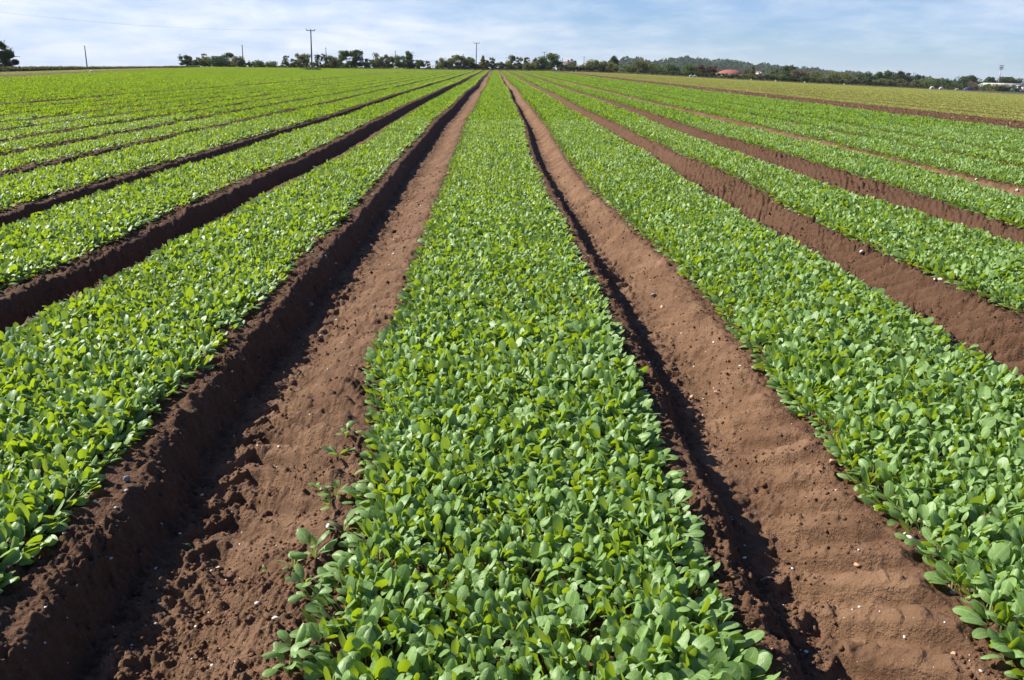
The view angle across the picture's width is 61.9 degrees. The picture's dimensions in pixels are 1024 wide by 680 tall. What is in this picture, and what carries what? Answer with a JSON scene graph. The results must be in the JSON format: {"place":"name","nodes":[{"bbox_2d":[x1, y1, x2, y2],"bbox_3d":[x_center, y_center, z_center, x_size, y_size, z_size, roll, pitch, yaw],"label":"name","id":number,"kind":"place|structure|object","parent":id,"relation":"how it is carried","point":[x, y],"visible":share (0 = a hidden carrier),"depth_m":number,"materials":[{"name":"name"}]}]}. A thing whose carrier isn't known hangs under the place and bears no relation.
{"place":"outdoors","nodes":[
{"label":"outdoors","id":0,"kind":"place"},
{"bbox_2d":[0,65,199,71],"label":"bank grass","id":1,"kind":"structure","parent":0,"point":[30,68],"depth_m":132.61,"materials":[{"name":"green plant"}]},
{"bbox_2d":[0,68,1023,679],"bbox_3d":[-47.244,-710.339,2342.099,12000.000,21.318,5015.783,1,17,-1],"label":"ground","id":2,"kind":"structure","parent":0,"point":[68,576],"depth_m":4.08,"materials":[{"name":"soil"}]},
{"bbox_2d":[0,40,19,66],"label":"tree","id":3,"kind":"object","parent":2,"relation":"on","point":[6,55],"visible":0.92,"depth_m":150.70,"materials":[{"name":"green plant"}]},
{"bbox_2d":[0,68,157,74],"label":"young crop strip","id":4,"kind":"object","parent":2,"relation":"on","point":[32,72],"visible":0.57,"depth_m":115.33,"materials":[{"name":"green plant"}]},
{"bbox_2d":[2,68,338,76],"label":"spinach bed","id":5,"kind":"object","parent":2,"relation":"on","point":[142,73],"visible":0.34,"depth_m":102.09,"materials":[{"name":"green plant"}]},
{"bbox_2d":[0,68,348,78],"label":"spinach bed","id":6,"kind":"object","parent":2,"relation":"on","point":[137,74],"visible":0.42,"depth_m":94.78,"materials":[{"name":"green plant"}]},
{"bbox_2d":[26,68,326,75],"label":"spinach bed","id":7,"kind":"object","parent":2,"relation":"on","point":[147,72],"visible":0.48,"depth_m":111.86,"materials":[{"name":"green plant"}]},
{"bbox_2d":[0,68,355,79],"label":"spinach bed","id":8,"kind":"object","parent":2,"relation":"on","point":[142,74],"visible":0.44,"depth_m":89.84,"materials":[{"name":"green plant"}]},
{"bbox_2d":[64,68,301,73],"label":"spinach bed","id":9,"kind":"object","parent":2,"relation":"on","point":[170,71],"visible":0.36,"depth_m":123.77,"materials":[{"name":"green plant"}]},
{"bbox_2d":[177,54,193,65],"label":"hedgerow tree","id":10,"kind":"object","parent":2,"relation":"on","point":[187,59],"visible":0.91,"depth_m":237.75,"materials":[{"name":"green plant"}]},
{"bbox_2d":[80,68,296,72],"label":"spinach bed","id":11,"kind":"object","parent":2,"relation":"on","point":[177,70],"visible":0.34,"depth_m":137.19,"materials":[{"name":"green plant"}]},
{"bbox_2d":[106,68,287,71],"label":"spinach bed","id":12,"kind":"object","parent":2,"relation":"on","point":[192,70],"visible":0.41,"depth_m":149.30,"materials":[{"name":"green plant"}]},
{"bbox_2d":[0,69,412,94],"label":"spinach bed","id":13,"kind":"object","parent":2,"relation":"on","point":[41,91],"visible":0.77,"depth_m":53.69,"materials":[{"name":"green plant"}]},
{"bbox_2d":[0,69,419,97],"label":"spinach bed","id":14,"kind":"object","parent":2,"relation":"on","point":[61,92],"visible":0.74,"depth_m":49.44,"materials":[{"name":"green plant"}]},
{"bbox_2d":[0,69,422,100],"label":"spinach bed","id":15,"kind":"object","parent":2,"relation":"on","point":[66,94],"visible":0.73,"depth_m":49.11,"materials":[{"name":"green plant"}]},
{"bbox_2d":[0,69,427,103],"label":"spinach bed","id":16,"kind":"object","parent":2,"relation":"on","point":[98,94],"visible":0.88,"depth_m":46.24,"materials":[{"name":"green plant"}]},
{"bbox_2d":[0,69,434,108],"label":"spinach bed","id":17,"kind":"object","parent":2,"relation":"on","point":[28,104],"visible":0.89,"depth_m":40.49,"materials":[{"name":"green plant"}]},
{"bbox_2d":[204,56,233,66],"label":"hedgerow bush","id":18,"kind":"object","parent":2,"relation":"on","point":[218,61],"visible":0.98,"depth_m":237.65,"materials":[{"name":"green plant"}]},
{"bbox_2d":[0,69,439,114],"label":"spinach bed","id":19,"kind":"object","parent":2,"relation":"on","point":[62,106],"visible":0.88,"depth_m":36.30,"materials":[{"name":"green plant"}]},
{"bbox_2d":[0,70,442,121],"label":"spinach bed","id":20,"kind":"object","parent":2,"relation":"on","point":[39,114],"visible":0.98,"depth_m":33.07,"materials":[{"name":"green plant"}]},
{"bbox_2d":[0,70,448,129],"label":"spinach bed","id":21,"kind":"object","parent":2,"relation":"on","point":[22,123],"visible":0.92,"depth_m":29.76,"materials":[{"name":"green plant"}]},
{"bbox_2d":[0,70,455,139],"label":"spinach bed","id":22,"kind":"object","parent":2,"relation":"on","point":[29,130],"visible":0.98,"depth_m":25.77,"materials":[{"name":"green plant"}]},
{"bbox_2d":[0,70,460,151],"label":"spinach bed","id":23,"kind":"object","parent":2,"relation":"on","point":[47,139],"visible":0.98,"depth_m":22.71,"materials":[{"name":"green plant"}]},
{"bbox_2d":[0,70,466,170],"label":"spinach bed","id":24,"kind":"object","parent":2,"relation":"on","point":[36,154],"visible":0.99,"depth_m":19.46,"materials":[{"name":"green plant"}]},
{"bbox_2d":[0,70,473,210],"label":"spinach bed","id":25,"kind":"object","parent":2,"relation":"on","point":[37,182],"visible":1,"depth_m":14.97,"materials":[{"name":"green plant"}]},
{"bbox_2d":[230,56,245,66],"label":"hedgerow bush","id":26,"kind":"object","parent":2,"relation":"on","point":[236,59],"visible":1,"depth_m":235.87,"materials":[{"name":"green plant"}]},
{"bbox_2d":[0,70,481,291],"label":"spinach bed","id":27,"kind":"object","parent":2,"relation":"on","point":[55,233],"visible":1,"depth_m":9.98,"materials":[{"name":"green plant"}]},
{"bbox_2d":[0,70,488,592],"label":"spinach bed","id":28,"kind":"object","parent":2,"relation":"on","point":[82,376],"visible":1,"depth_m":5.09,"materials":[{"name":"green plant"}]},
{"bbox_2d":[262,641,305,676],"bbox_3d":[-0.632,0.894,2.369,0.116,0.072,0.114,5,17,12],"label":"spinach seedling","id":29,"kind":"object","parent":2,"relation":"on","point":[273,670],"visible":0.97,"depth_m":2.37,"materials":[{"name":"green plant"}]},
{"bbox_2d":[262,623,310,668],"bbox_3d":[-0.632,0.870,2.419,0.124,0.078,0.144,1,17,-1],"label":"spinach seedling","id":30,"kind":"object","parent":2,"relation":"on","point":[284,635],"visible":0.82,"depth_m":2.42,"materials":[{"name":"green plant"}]},
{"bbox_2d":[275,551,309,569],"bbox_3d":[-0.757,0.762,2.958,0.110,0.052,0.084,-11,21,-34],"label":"spinach seedling","id":31,"kind":"object","parent":2,"relation":"on","point":[286,568],"visible":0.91,"depth_m":2.96,"materials":[{"name":"green plant"}]},
{"bbox_2d":[295,53,310,67],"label":"hedgerow tree","id":32,"kind":"object","parent":2,"relation":"on","point":[305,59],"visible":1,"depth_m":239.74,"materials":[{"name":"green plant"}]},
{"bbox_2d":[285,563,327,586],"bbox_3d":[-0.668,0.777,2.747,0.120,0.057,0.105,7,18,18],"label":"spinach seedling","id":33,"kind":"object","parent":2,"relation":"on","point":[298,574],"visible":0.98,"depth_m":2.77,"materials":[{"name":"green plant"}]},
{"bbox_2d":[288,583,331,602],"bbox_3d":[-0.630,0.797,2.685,0.133,0.041,0.108,1,17,-1],"label":"spinach seedling","id":34,"kind":"object","parent":2,"relation":"on","point":[298,596],"visible":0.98,"depth_m":2.68,"materials":[{"name":"green plant"}]},
{"bbox_2d":[289,528,336,559],"bbox_3d":[-0.689,0.718,2.976,0.148,0.093,0.133,1,17,-1],"label":"spinach seedling","id":35,"kind":"object","parent":2,"relation":"on","point":[304,535],"visible":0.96,"depth_m":2.99,"materials":[{"name":"green plant"}]},
{"bbox_2d":[315,480,348,495],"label":"spinach seedling","id":36,"kind":"object","parent":2,"relation":"on","point":[336,483],"visible":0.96,"depth_m":3.35,"materials":[{"name":"green plant"}]},
{"bbox_2d":[326,55,339,66],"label":"hedgerow tree","id":37,"kind":"object","parent":2,"relation":"on","point":[335,62],"visible":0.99,"depth_m":246.35,"materials":[{"name":"green plant"}]},
{"bbox_2d":[320,491,352,509],"bbox_3d":[-0.676,0.632,3.304,0.122,0.046,0.122,1,17,-1],"label":"spinach seedling","id":38,"kind":"object","parent":2,"relation":"on","point":[328,497],"visible":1,"depth_m":3.31,"materials":[{"name":"green plant"}]},
{"bbox_2d":[322,445,355,456],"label":"spinach seedling","id":39,"kind":"object","parent":2,"relation":"on","point":[331,449],"visible":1,"depth_m":3.69,"materials":[{"name":"green plant"}]},
{"bbox_2d":[327,509,361,531],"bbox_3d":[-0.613,0.672,3.130,0.122,0.068,0.093,1,17,-1],"label":"spinach seedling","id":40,"kind":"object","parent":2,"relation":"on","point":[350,514],"visible":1,"depth_m":3.14,"materials":[{"name":"green plant"}]},
{"bbox_2d":[338,50,355,66],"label":"hedgerow tree","id":41,"kind":"object","parent":2,"relation":"on","point":[343,55],"visible":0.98,"depth_m":247.38,"materials":[{"name":"green plant"}]},
{"bbox_2d":[336,421,362,435],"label":"spinach seedling","id":42,"kind":"object","parent":2,"relation":"on","point":[349,424],"visible":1,"depth_m":3.86,"materials":[{"name":"green plant"}]},
{"bbox_2d":[347,49,363,68],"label":"hedgerow tree","id":43,"kind":"object","parent":2,"relation":"on","point":[358,54],"visible":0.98,"depth_m":249.53,"materials":[{"name":"green plant"}]},
{"bbox_2d":[368,52,383,67],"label":"hedgerow tree","id":44,"kind":"object","parent":2,"relation":"on","point":[377,62],"visible":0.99,"depth_m":249.78,"materials":[{"name":"green plant"}]},
{"bbox_2d":[382,54,392,67],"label":"hedgerow tree","id":45,"kind":"object","parent":2,"relation":"on","point":[388,60],"visible":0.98,"depth_m":251.81,"materials":[{"name":"green plant"}]},
{"bbox_2d":[391,55,406,67],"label":"hedgerow tree","id":46,"kind":"object","parent":2,"relation":"on","point":[396,62],"visible":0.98,"depth_m":251.21,"materials":[{"name":"green plant"}]},
{"bbox_2d":[405,51,415,67],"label":"hedgerow tree","id":47,"kind":"object","parent":2,"relation":"on","point":[409,57],"visible":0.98,"depth_m":254.38,"materials":[{"name":"green plant"}]},
{"bbox_2d":[437,57,453,67],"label":"hedgerow tree","id":48,"kind":"object","parent":2,"relation":"on","point":[448,62],"visible":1,"depth_m":256.02,"materials":[{"name":"green plant"}]},
{"bbox_2d":[451,54,467,67],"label":"hedgerow tree","id":49,"kind":"object","parent":2,"relation":"on","point":[458,58],"visible":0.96,"depth_m":257.93,"materials":[{"name":"green plant"}]},
{"bbox_2d":[463,57,478,68],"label":"hedgerow tree","id":50,"kind":"object","parent":2,"relation":"on","point":[471,61],"visible":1,"depth_m":258.21,"materials":[{"name":"green plant"}]},
{"bbox_2d":[21,159,983,671],"bbox_3d":[-1.357,-1.377,9.744,20.983,0.549,16.501,1,17,-1],"label":"pale grit","id":51,"kind":"object","parent":2,"relation":"on","point":[337,515],"visible":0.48,"depth_m":3.25,"materials":[{"name":"beige stone"}]},
{"bbox_2d":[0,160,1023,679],"bbox_3d":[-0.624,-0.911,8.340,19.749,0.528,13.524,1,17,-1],"label":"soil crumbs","id":52,"kind":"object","parent":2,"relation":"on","point":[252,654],"visible":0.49,"depth_m":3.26,"materials":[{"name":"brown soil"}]},
{"bbox_2d":[522,62,538,70],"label":"hedgerow bush","id":53,"kind":"object","parent":2,"relation":"on","point":[526,66],"visible":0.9,"depth_m":261.95,"materials":[{"name":"green plant"}]},
{"bbox_2d":[289,70,780,679],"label":"spinach bed","id":54,"kind":"object","parent":2,"relation":"on","point":[563,372],"visible":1,"depth_m":3.35,"materials":[{"name":"green plant"}]},
{"bbox_2d":[538,53,565,69],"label":"hedgerow tree","id":55,"kind":"object","parent":2,"relation":"on","point":[551,57],"visible":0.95,"depth_m":265.41,"materials":[{"name":"green plant"}]},
{"bbox_2d":[582,59,602,70],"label":"hedgerow bush","id":56,"kind":"object","parent":2,"relation":"on","point":[590,65],"visible":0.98,"depth_m":267.70,"materials":[{"name":"green plant"}]},
{"bbox_2d":[231,66,1023,92],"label":"verge grass","id":57,"kind":"structure","parent":2,"relation":"on","point":[629,73],"depth_m":264.78,"materials":[{"name":"green plant"}]},
{"bbox_2d":[619,64,635,72],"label":"hedgerow bush","id":58,"kind":"object","parent":2,"relation":"on","point":[628,68],"visible":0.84,"depth_m":299.31,"materials":[{"name":"green plant"}]},
{"bbox_2d":[629,60,649,72],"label":"hedgerow tree","id":59,"kind":"object","parent":2,"relation":"on","point":[640,66],"visible":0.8,"depth_m":303.52,"materials":[{"name":"green plant"}]},
{"bbox_2d":[649,64,668,72],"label":"hedgerow bush","id":60,"kind":"object","parent":2,"relation":"on","point":[658,69],"visible":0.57,"depth_m":309.20,"materials":[{"name":"green plant"}]},
{"bbox_2d":[681,63,698,74],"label":"hedgerow tree","id":61,"kind":"object","parent":2,"relation":"on","point":[687,67],"visible":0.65,"depth_m":317.22,"materials":[{"name":"green plant"}]},
{"bbox_2d":[745,72,775,79],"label":"hedgerow bush","id":62,"kind":"object","parent":2,"relation":"on","point":[755,76],"visible":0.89,"depth_m":307.73,"materials":[{"name":"green plant"}]},
{"bbox_2d":[500,70,1023,679],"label":"spinach bed","id":63,"kind":"object","parent":2,"relation":"on","point":[958,406],"visible":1,"depth_m":4.56,"materials":[{"name":"green plant"}]},
{"bbox_2d":[509,70,1023,312],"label":"spinach bed","id":64,"kind":"object","parent":2,"relation":"on","point":[978,259],"visible":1,"depth_m":9.12,"materials":[{"name":"green plant"}]},
{"bbox_2d":[515,70,1023,227],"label":"spinach bed","id":65,"kind":"object","parent":2,"relation":"on","point":[997,204],"visible":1,"depth_m":14.52,"materials":[{"name":"green plant"}]},
{"bbox_2d":[525,71,1023,186],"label":"spinach bed","id":66,"kind":"object","parent":2,"relation":"on","point":[993,170],"visible":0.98,"depth_m":18.58,"materials":[{"name":"green plant"}]},
{"bbox_2d":[531,71,1023,166],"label":"spinach bed","id":67,"kind":"object","parent":2,"relation":"on","point":[978,152],"visible":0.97,"depth_m":23.14,"materials":[{"name":"green plant"}]},
{"bbox_2d":[537,71,1023,153],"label":"spinach bed","id":68,"kind":"object","parent":2,"relation":"on","point":[1016,146],"visible":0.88,"depth_m":25.50,"materials":[{"name":"green plant"}]},
{"bbox_2d":[543,71,1023,142],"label":"spinach bed","id":69,"kind":"object","parent":2,"relation":"on","point":[1000,135],"visible":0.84,"depth_m":28.70,"materials":[{"name":"green plant"}]},
{"bbox_2d":[548,71,1023,134],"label":"spinach bed","id":70,"kind":"object","parent":2,"relation":"on","point":[991,127],"visible":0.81,"depth_m":32.70,"materials":[{"name":"green plant"}]},
{"bbox_2d":[779,75,812,81],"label":"hedgerow bush","id":71,"kind":"object","parent":2,"relation":"on","point":[793,77],"visible":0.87,"depth_m":305.95,"materials":[{"name":"green plant"}]},
{"bbox_2d":[569,72,1023,120],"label":"young crop bed","id":72,"kind":"object","parent":2,"relation":"on","point":[1007,117],"visible":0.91,"depth_m":43.01,"materials":[{"name":"green plant"}]},
{"bbox_2d":[576,72,1023,116],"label":"young crop bed","id":73,"kind":"object","parent":2,"relation":"on","point":[942,107],"visible":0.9,"depth_m":47.92,"materials":[{"name":"green plant"}]},
{"bbox_2d":[790,69,812,81],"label":"hedgerow tree","id":74,"kind":"object","parent":2,"relation":"on","point":[806,73],"visible":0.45,"depth_m":311.41,"materials":[{"name":"green plant"}]},
{"bbox_2d":[581,72,1023,112],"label":"young crop bed","id":75,"kind":"object","parent":2,"relation":"on","point":[989,108],"visible":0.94,"depth_m":52.28,"materials":[{"name":"green plant"}]},
{"bbox_2d":[587,75,1022,127],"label":"strip clods","id":76,"kind":"object","parent":2,"relation":"on","point":[773,96],"visible":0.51,"depth_m":57.34,"materials":[{"name":"soil"}]},
{"bbox_2d":[587,72,1023,109],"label":"young crop bed","id":77,"kind":"object","parent":2,"relation":"on","point":[968,104],"visible":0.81,"depth_m":56.15,"materials":[{"name":"green plant"}]},
{"bbox_2d":[592,72,1023,107],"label":"young crop bed","id":78,"kind":"object","parent":2,"relation":"on","point":[982,103],"visible":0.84,"depth_m":59.20,"materials":[{"name":"green plant"}]},
{"bbox_2d":[610,73,1023,105],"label":"young crop bed","id":79,"kind":"object","parent":2,"relation":"on","point":[859,92],"visible":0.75,"depth_m":66.60,"materials":[{"name":"green plant"}]},
{"bbox_2d":[614,73,1023,103],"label":"young crop bed","id":80,"kind":"object","parent":2,"relation":"on","point":[855,91],"visible":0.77,"depth_m":71.99,"materials":[{"name":"green plant"}]},
{"bbox_2d":[617,73,1023,102],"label":"young crop bed","id":81,"kind":"object","parent":2,"relation":"on","point":[863,91],"visible":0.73,"depth_m":74.27,"materials":[{"name":"green plant"}]},
{"bbox_2d":[620,73,1023,101],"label":"young crop bed","id":82,"kind":"object","parent":2,"relation":"on","point":[864,90],"visible":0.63,"depth_m":76.45,"materials":[{"name":"green plant"}]},
{"bbox_2d":[808,77,837,83],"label":"hedgerow bush","id":83,"kind":"object","parent":2,"relation":"on","point":[824,80],"visible":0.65,"depth_m":309.69,"materials":[{"name":"green plant"}]},
{"bbox_2d":[638,74,1020,100],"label":"young crop bed","id":84,"kind":"object","parent":2,"relation":"on","point":[857,89],"visible":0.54,"depth_m":84.91,"materials":[{"name":"green plant"}]},
{"bbox_2d":[820,72,841,83],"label":"hedgerow bush","id":85,"kind":"object","parent":2,"relation":"on","point":[832,75],"visible":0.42,"depth_m":318.80,"materials":[{"name":"green plant"}]},
{"bbox_2d":[642,74,1022,99],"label":"young crop bed","id":86,"kind":"object","parent":2,"relation":"on","point":[868,89],"visible":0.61,"depth_m":92.73,"materials":[{"name":"green plant"}]},
{"bbox_2d":[641,74,1023,100],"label":"young crop bed","id":87,"kind":"object","parent":2,"relation":"on","point":[862,89],"visible":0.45,"depth_m":88.98,"materials":[{"name":"green plant"}]},
{"bbox_2d":[660,75,1023,99],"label":"young crop bed","id":88,"kind":"object","parent":2,"relation":"on","point":[873,89],"visible":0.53,"depth_m":102.85,"materials":[{"name":"green plant"}]},
{"bbox_2d":[839,72,857,83],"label":"hedgerow bush","id":89,"kind":"object","parent":2,"relation":"on","point":[844,77],"visible":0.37,"depth_m":325.73,"materials":[{"name":"green plant"}]},
{"bbox_2d":[680,76,1023,98],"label":"young crop bed","id":90,"kind":"object","parent":2,"relation":"on","point":[892,90],"visible":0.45,"depth_m":105.97,"materials":[{"name":"green plant"}]},
{"bbox_2d":[837,78,868,83],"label":"hedgerow bush","id":91,"kind":"object","parent":2,"relation":"on","point":[842,81],"visible":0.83,"depth_m":315.64,"materials":[{"name":"green plant"}]},
{"bbox_2d":[855,71,872,84],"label":"hedgerow tree","id":92,"kind":"object","parent":2,"relation":"on","point":[868,78],"visible":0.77,"depth_m":331.39,"materials":[{"name":"green plant"}]},
{"bbox_2d":[860,78,888,85],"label":"hedgerow bush","id":93,"kind":"object","parent":2,"relation":"on","point":[880,82],"visible":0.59,"depth_m":349.90,"materials":[{"name":"green plant"}]},
{"bbox_2d":[872,71,894,83],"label":"hedgerow tree","id":94,"kind":"object","parent":2,"relation":"on","point":[879,75],"visible":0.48,"depth_m":370.21,"materials":[{"name":"green plant"}]},
{"bbox_2d":[881,79,907,86],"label":"hedgerow bush","id":95,"kind":"object","parent":2,"relation":"on","point":[894,83],"visible":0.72,"depth_m":352.08,"materials":[{"name":"green plant"}]},
{"bbox_2d":[884,70,905,85],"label":"hedgerow tree","id":96,"kind":"object","parent":2,"relation":"on","point":[900,75],"visible":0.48,"depth_m":374.57,"materials":[{"name":"green plant"}]},
{"bbox_2d":[901,80,932,87],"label":"hedgerow bush","id":97,"kind":"object","parent":2,"relation":"on","point":[914,83],"visible":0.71,"depth_m":353.38,"materials":[{"name":"green plant"}]},
{"bbox_2d":[918,78,947,88],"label":"hedgerow bush","id":98,"kind":"object","parent":2,"relation":"on","point":[935,82],"visible":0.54,"depth_m":363.45,"materials":[{"name":"green plant"}]},
{"bbox_2d":[944,82,964,89],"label":"hedgerow bush","id":99,"kind":"object","parent":2,"relation":"on","point":[952,85],"visible":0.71,"depth_m":365.53,"materials":[{"name":"green plant"}]},
{"bbox_2d":[956,75,981,88],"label":"hedgerow tree","id":100,"kind":"object","parent":2,"relation":"on","point":[964,80],"visible":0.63,"depth_m":408.24,"materials":[{"name":"green plant"}]},
{"bbox_2d":[989,602,1023,629],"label":"spinach seedling","id":101,"kind":"object","parent":2,"relation":"on","point":[994,618],"visible":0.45,"depth_m":2.64,"materials":[{"name":"green plant"}]},
{"bbox_2d":[0,0,1023,83],"label":"sky","id":102,"kind":"structure","parent":0,"point":[950,39],"materials":[{"name":"blue"}]},
{"bbox_3d":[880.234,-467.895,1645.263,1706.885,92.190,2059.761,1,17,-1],"label":"hill","id":103,"kind":"structure","parent":0,"visible":0},
{"bbox_2d":[593,55,976,88],"bbox_3d":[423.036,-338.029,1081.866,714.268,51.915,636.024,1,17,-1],"label":"woodland","id":104,"kind":"object","parent":103,"relation":"on","point":[721,64],"visible":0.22,"depth_m":1208.28,"materials":[{"name":"green plant"}]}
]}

